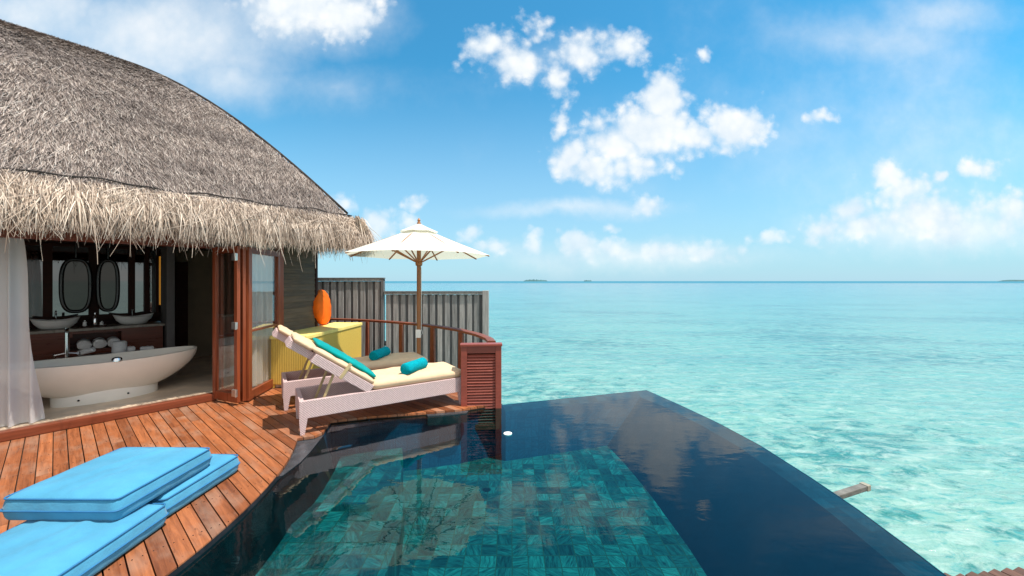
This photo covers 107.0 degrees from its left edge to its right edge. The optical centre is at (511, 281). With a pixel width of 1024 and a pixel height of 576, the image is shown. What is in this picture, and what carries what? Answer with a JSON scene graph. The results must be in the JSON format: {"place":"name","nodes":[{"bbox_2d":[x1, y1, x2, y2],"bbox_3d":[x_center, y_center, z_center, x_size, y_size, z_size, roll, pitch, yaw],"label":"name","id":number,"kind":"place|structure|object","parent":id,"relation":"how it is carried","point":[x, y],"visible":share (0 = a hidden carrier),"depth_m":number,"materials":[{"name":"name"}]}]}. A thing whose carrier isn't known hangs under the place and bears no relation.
{"place":"outdoors","nodes":[
{"label":"outdoors","id":0,"kind":"place"},
{"bbox_2d":[56,348,156,358],"bbox_3d":[-6.357,1.395,6.000,0.320,0.500,1.100,0,0,40],"label":"towel bench","id":1,"kind":"object","parent":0,"point":[94,354],"visible":0.06,"depth_m":5.91,"materials":[{"name":"brown wood"}]},
{"bbox_2d":[77,347,95,355],"bbox_3d":[-6.473,1.069,5.767,0.205,0.077,0.082,-15,3,-11],"label":"hand towel","id":2,"kind":"object","parent":1,"relation":"on","point":[88,350],"visible":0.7,"depth_m":5.74,"materials":[{"name":"white fabric"}]},
{"bbox_2d":[111,340,126,352],"bbox_3d":[-6.277,1.052,6.064,0.180,0.185,0.180,0,0,0],"label":"standing towel","id":3,"kind":"object","parent":1,"relation":"on","point":[118,346],"visible":0.91,"depth_m":6.00,"materials":[{"name":"white fabric"}]},
{"bbox_2d":[127,346,134,351],"bbox_3d":[-6.239,1.102,6.188,0.108,0.084,0.128,0,0,40],"label":"folded cloth","id":4,"kind":"object","parent":1,"relation":"on","point":[130,348],"visible":0.72,"depth_m":6.17,"materials":[{"name":"white fabric"}]},
{"bbox_2d":[140,346,153,349],"bbox_3d":[-6.088,1.113,6.323,0.106,0.062,0.166,0,0,40],"label":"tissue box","id":5,"kind":"object","parent":1,"relation":"on","point":[146,347],"visible":0.91,"depth_m":6.29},
{"bbox_2d":[0,408,485,575],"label":"deck base","id":6,"kind":"object","parent":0,"point":[387,418],"visible":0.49,"depth_m":4.38,"materials":[{"name":"brown wood"}]},
{"bbox_2d":[0,19,381,442],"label":"thatched villa","id":7,"kind":"object","parent":6,"relation":"on","point":[175,196],"visible":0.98,"depth_m":5.45,"materials":[{"name":"plant"}]},
{"bbox_2d":[0,238,44,427],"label":"curtain","id":8,"kind":"object","parent":7,"relation":"hanging from","point":[20,398],"visible":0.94,"depth_m":4.32,"materials":[{"name":"white fabric"}]},
{"bbox_2d":[53,328,80,357],"bbox_3d":[-6.289,1.153,5.358,0.191,0.984,0.258,0,0,40],"label":"bath tap","id":9,"kind":"object","parent":7,"relation":"on","point":[67,353],"visible":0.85,"depth_m":5.39,"materials":[{"name":"silver metal"}]},
{"bbox_2d":[59,244,92,312],"bbox_3d":[-7.730,-0.048,6.725,0.060,1.235,0.400,0,0,40],"label":"oval mirror","id":10,"kind":"object","parent":7,"relation":"hanging from","point":[75,285],"visible":1,"depth_m":6.72,"materials":[{"name":"grey mirror"}]},
{"bbox_2d":[29,321,164,360],"bbox_3d":[-7.832,1.212,6.234,0.690,0.825,3.075,0,0,40],"label":"vanity","id":11,"kind":"object","parent":7,"relation":"on","point":[47,344],"visible":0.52,"depth_m":6.68,"materials":[{"name":"wood"}]},
{"bbox_2d":[30,316,80,329],"bbox_3d":[-7.654,0.705,6.363,0.380,0.190,0.550,0,0,40],"label":"wash basin","id":12,"kind":"object","parent":11,"relation":"on","point":[54,324],"visible":0.98,"depth_m":6.28,"materials":[{"name":"white ceramic"}]},
{"bbox_2d":[76,339,91,349],"bbox_3d":[-7.371,1.089,6.532,0.349,0.164,0.177,0,0,40],"label":"rolled towel","id":13,"kind":"object","parent":11,"relation":"in","point":[82,344],"visible":0.97,"depth_m":6.43,"materials":[{"name":"white fabric"}]},
{"bbox_2d":[79,324,106,327],"bbox_3d":[-7.340,0.789,6.647,0.180,0.020,0.320,0,0,40],"label":"tray","id":14,"kind":"object","parent":11,"relation":"on","point":[92,326],"visible":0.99,"depth_m":6.62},
{"bbox_2d":[93,313,96,325],"bbox_3d":[-7.311,0.668,6.650,0.050,0.220,0.050,0,0,0],"label":"toiletry bottle","id":15,"kind":"object","parent":14,"relation":"on","point":[94,320],"visible":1,"depth_m":6.64,"materials":[{"name":"silver metal"}]},
{"bbox_2d":[92,338,106,347],"bbox_3d":[-7.256,1.089,6.670,0.349,0.164,0.177,0,0,40],"label":"rolled towel","id":16,"kind":"object","parent":11,"relation":"in","point":[99,342],"visible":0.99,"depth_m":6.57,"materials":[{"name":"white fabric"}]},
{"bbox_2d":[106,337,120,346],"bbox_3d":[-7.147,1.089,6.801,0.349,0.164,0.177,0,0,40],"label":"rolled towel","id":17,"kind":"object","parent":11,"relation":"in","point":[109,340],"visible":0.63,"depth_m":6.68,"materials":[{"name":"white fabric"}]},
{"bbox_2d":[113,313,153,324],"bbox_3d":[-7.060,0.705,7.078,0.380,0.190,0.550,0,0,40],"label":"wash basin","id":18,"kind":"object","parent":11,"relation":"on","point":[137,319],"visible":1,"depth_m":6.99,"materials":[{"name":"white ceramic"}]},
{"bbox_2d":[96,245,119,311],"bbox_3d":[-7.481,-0.048,7.025,0.060,1.235,0.310,0,0,40],"label":"oval mirror","id":19,"kind":"object","parent":7,"relation":"hanging from","point":[107,285],"visible":1,"depth_m":7.02,"materials":[{"name":"grey mirror"}]},
{"bbox_2d":[33,346,196,407],"bbox_3d":[-5.702,1.337,5.352,0.895,0.615,1.960,0,0,40],"label":"bathtub","id":20,"kind":"object","parent":7,"relation":"on","point":[78,381],"visible":0.85,"depth_m":5.18,"materials":[{"name":"white ceramic"}]},
{"bbox_2d":[175,262,187,346],"bbox_3d":[-6.985,0.620,8.017,0.045,2.040,0.200,0,0,40],"label":"passage door","id":21,"kind":"structure","parent":7,"relation":"in","point":[181,268],"depth_m":8.00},
{"bbox_2d":[212,246,239,402],"bbox_3d":[-4.130,0.613,5.462,0.604,2.225,0.082,0,0,23],"label":"door","id":22,"kind":"structure","parent":7,"relation":"in","point":[233,396],"depth_m":5.47,"materials":[{"name":"brown wood"}]},
{"bbox_2d":[219,246,245,401],"bbox_3d":[-4.110,0.613,5.557,0.602,2.225,0.040,0,0,24],"label":"door","id":23,"kind":"structure","parent":7,"relation":"in","point":[242,251],"depth_m":5.44,"materials":[{"name":"brown wood"}]},
{"bbox_2d":[246,242,272,386],"bbox_3d":[-4.012,0.515,6.051,0.067,2.230,0.702,0,0,-4],"label":"curtain","id":24,"kind":"object","parent":7,"relation":"hanging from","point":[262,294],"visible":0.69,"depth_m":6.05,"materials":[{"name":"white fabric"}]},
{"bbox_2d":[246,247,279,400],"bbox_3d":[-3.916,0.620,5.990,0.060,2.240,0.990,0,0,-8],"label":"door","id":25,"kind":"structure","parent":7,"relation":"in","point":[251,393],"depth_m":5.57,"materials":[{"name":"brown wood"}]},
{"bbox_2d":[0,356,486,575],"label":"deck","id":26,"kind":"structure","parent":6,"relation":"on","point":[259,435],"depth_m":4.04,"materials":[{"name":"brown wood"}]},
{"bbox_2d":[0,503,168,575],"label":"floor cushion","id":27,"kind":"object","parent":26,"relation":"on","point":[59,548],"visible":0.77,"depth_m":2.31,"materials":[{"name":"blue fabric"}]},
{"bbox_2d":[148,454,239,516],"bbox_3d":[-2.910,1.656,3.150,0.800,0.205,0.760,0,0,2],"label":"floor cushion","id":28,"kind":"object","parent":26,"relation":"on","point":[219,468],"visible":0.23,"depth_m":3.08,"materials":[{"name":"blue fabric"}]},
{"bbox_2d":[0,447,212,520],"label":"floor cushion","id":29,"kind":"object","parent":28,"relation":"on","point":[117,484],"visible":1,"depth_m":2.63,"materials":[{"name":"blue fabric"}]},
{"bbox_2d":[269,322,361,387],"bbox_3d":[-3.606,1.327,7.208,0.630,0.865,2.030,0,0,3],"label":"storage box","id":30,"kind":"object","parent":26,"relation":"on","point":[345,337],"visible":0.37,"depth_m":6.73,"materials":[{"name":"yellow wicker"}]},
{"bbox_2d":[313,290,330,324],"bbox_3d":[-3.880,0.532,7.740,0.161,0.720,0.720,-6,1,-6],"label":"round cushion","id":31,"kind":"object","parent":30,"relation":"on","point":[322,308],"visible":0.92,"depth_m":7.60,"materials":[{"name":"orange fabric"}]},
{"bbox_2d":[272,325,427,410],"bbox_3d":[-2.470,1.203,5.950,2.190,1.114,0.680,0,0,-33],"label":"sun lounger","id":32,"kind":"object","parent":26,"relation":"on","point":[291,381],"visible":0.4,"depth_m":5.74,"materials":[{"name":"white wicker"}]},
{"bbox_2d":[369,346,390,359],"bbox_3d":[-2.142,1.176,6.158,0.172,0.159,0.468,0,0,7],"label":"rolled towel","id":33,"kind":"object","parent":32,"relation":"on","point":[377,354],"visible":0.98,"depth_m":6.02,"materials":[{"name":"teal fabric"}]},
{"bbox_2d":[285,333,460,435],"bbox_3d":[-1.785,1.203,5.115,2.190,1.114,0.680,0,0,-33],"label":"sun lounger","id":34,"kind":"object","parent":26,"relation":"on","point":[356,389],"visible":0.88,"depth_m":4.80,"materials":[{"name":"white wicker"}]},
{"bbox_2d":[313,338,375,376],"bbox_3d":[-2.167,0.986,4.896,0.682,0.502,0.547,0,0,-33],"label":"long pillow","id":35,"kind":"object","parent":34,"relation":"on","point":[343,356],"visible":1,"depth_m":4.71,"materials":[{"name":"teal fabric"}]},
{"bbox_2d":[400,357,427,374],"bbox_3d":[-1.353,1.176,5.257,0.172,0.159,0.468,0,0,19],"label":"rolled towel","id":36,"kind":"object","parent":34,"relation":"on","point":[409,367],"visible":1,"depth_m":5.13,"materials":[{"name":"teal fabric"}]},
{"bbox_2d":[330,318,495,368],"bbox_3d":[-2.067,1.323,7.595,5.327,0.875,0.806,0,0,40],"label":"railing","id":37,"kind":"object","parent":26,"relation":"on","point":[462,332],"visible":0.82,"depth_m":7.56,"materials":[{"name":"brown wood"}]},
{"bbox_2d":[345,218,489,354],"bbox_3d":[-1.620,0.333,6.600,2.310,2.855,2.310,0,0,-19],"label":"parasol","id":38,"kind":"object","parent":26,"relation":"on","point":[418,242],"visible":0.92,"depth_m":6.44,"materials":[{"name":"white fabric"}]},
{"bbox_2d":[383,290,488,367],"bbox_3d":[-1.853,1.216,9.307,2.565,1.967,0.165,0,0,0],"label":"privacy fence","id":39,"kind":"object","parent":26,"relation":"attached to","point":[467,310],"visible":0.53,"depth_m":9.28,"materials":[{"name":"grey wood"}]},
{"bbox_2d":[460,342,501,429],"bbox_3d":[-0.438,1.494,5.407,0.594,1.211,0.154,0,0,-5],"label":"louvred screen","id":40,"kind":"object","parent":26,"relation":"on","point":[480,373],"visible":0.88,"depth_m":5.36,"materials":[{"name":"brown wood"}]},
{"bbox_2d":[318,278,384,355],"bbox_3d":[-4.170,1.058,9.335,2.080,2.285,0.150,0,0,0],"label":"privacy fence","id":41,"kind":"object","parent":6,"relation":"on","point":[357,298],"visible":0.43,"depth_m":9.30,"materials":[{"name":"grey wood"}]},
{"bbox_2d":[0,0,1023,280],"label":"sky","id":42,"kind":"structure","parent":0,"point":[550,140],"materials":[{"name":"blue"}]},
{"bbox_2d":[385,281,1023,575],"bbox_3d":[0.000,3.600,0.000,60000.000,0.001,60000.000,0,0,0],"label":"sea","id":43,"kind":"structure","parent":0,"point":[904,400],"depth_m":15.09,"materials":[{"name":"teal liquid"}]},
{"bbox_2d":[168,390,945,575],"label":"infinity pool","id":44,"kind":"structure","parent":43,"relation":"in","point":[642,483],"depth_m":3.83,"materials":[{"name":"blue liquid"}]},
{"bbox_2d":[279,435,322,475],"bbox_3d":[-2.224,1.846,3.910,0.233,0.108,0.978,0,0,-10],"label":"pool ledge","id":45,"kind":"object","parent":44,"relation":"in","point":[302,450],"visible":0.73,"depth_m":3.96,"materials":[{"name":"stone"}]},
{"bbox_2d":[833,482,870,498],"bbox_3d":[3.340,2.300,4.008,1.372,0.066,0.080,0,0,-21],"label":"support strut","id":46,"kind":"object","parent":44,"relation":"attached to","point":[853,490],"visible":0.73,"depth_m":4.13,"materials":[{"name":"concrete"}]},
{"label":"pool water","id":47,"kind":"structure","parent":44,"relation":"in","visible":0},
{"bbox_2d":[504,431,511,435],"bbox_3d":[-0.050,1.804,4.480,0.100,0.032,0.100,0,0,0],"label":"floating disc","id":48,"kind":"object","parent":47,"relation":"on","point":[507,433],"visible":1,"depth_m":4.46,"materials":[{"name":"white plastic"}]},
{"bbox_2d":[944,567,1023,575],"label":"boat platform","id":49,"kind":"object","parent":43,"relation":"in","point":[1018,571],"visible":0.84,"depth_m":3.64,"materials":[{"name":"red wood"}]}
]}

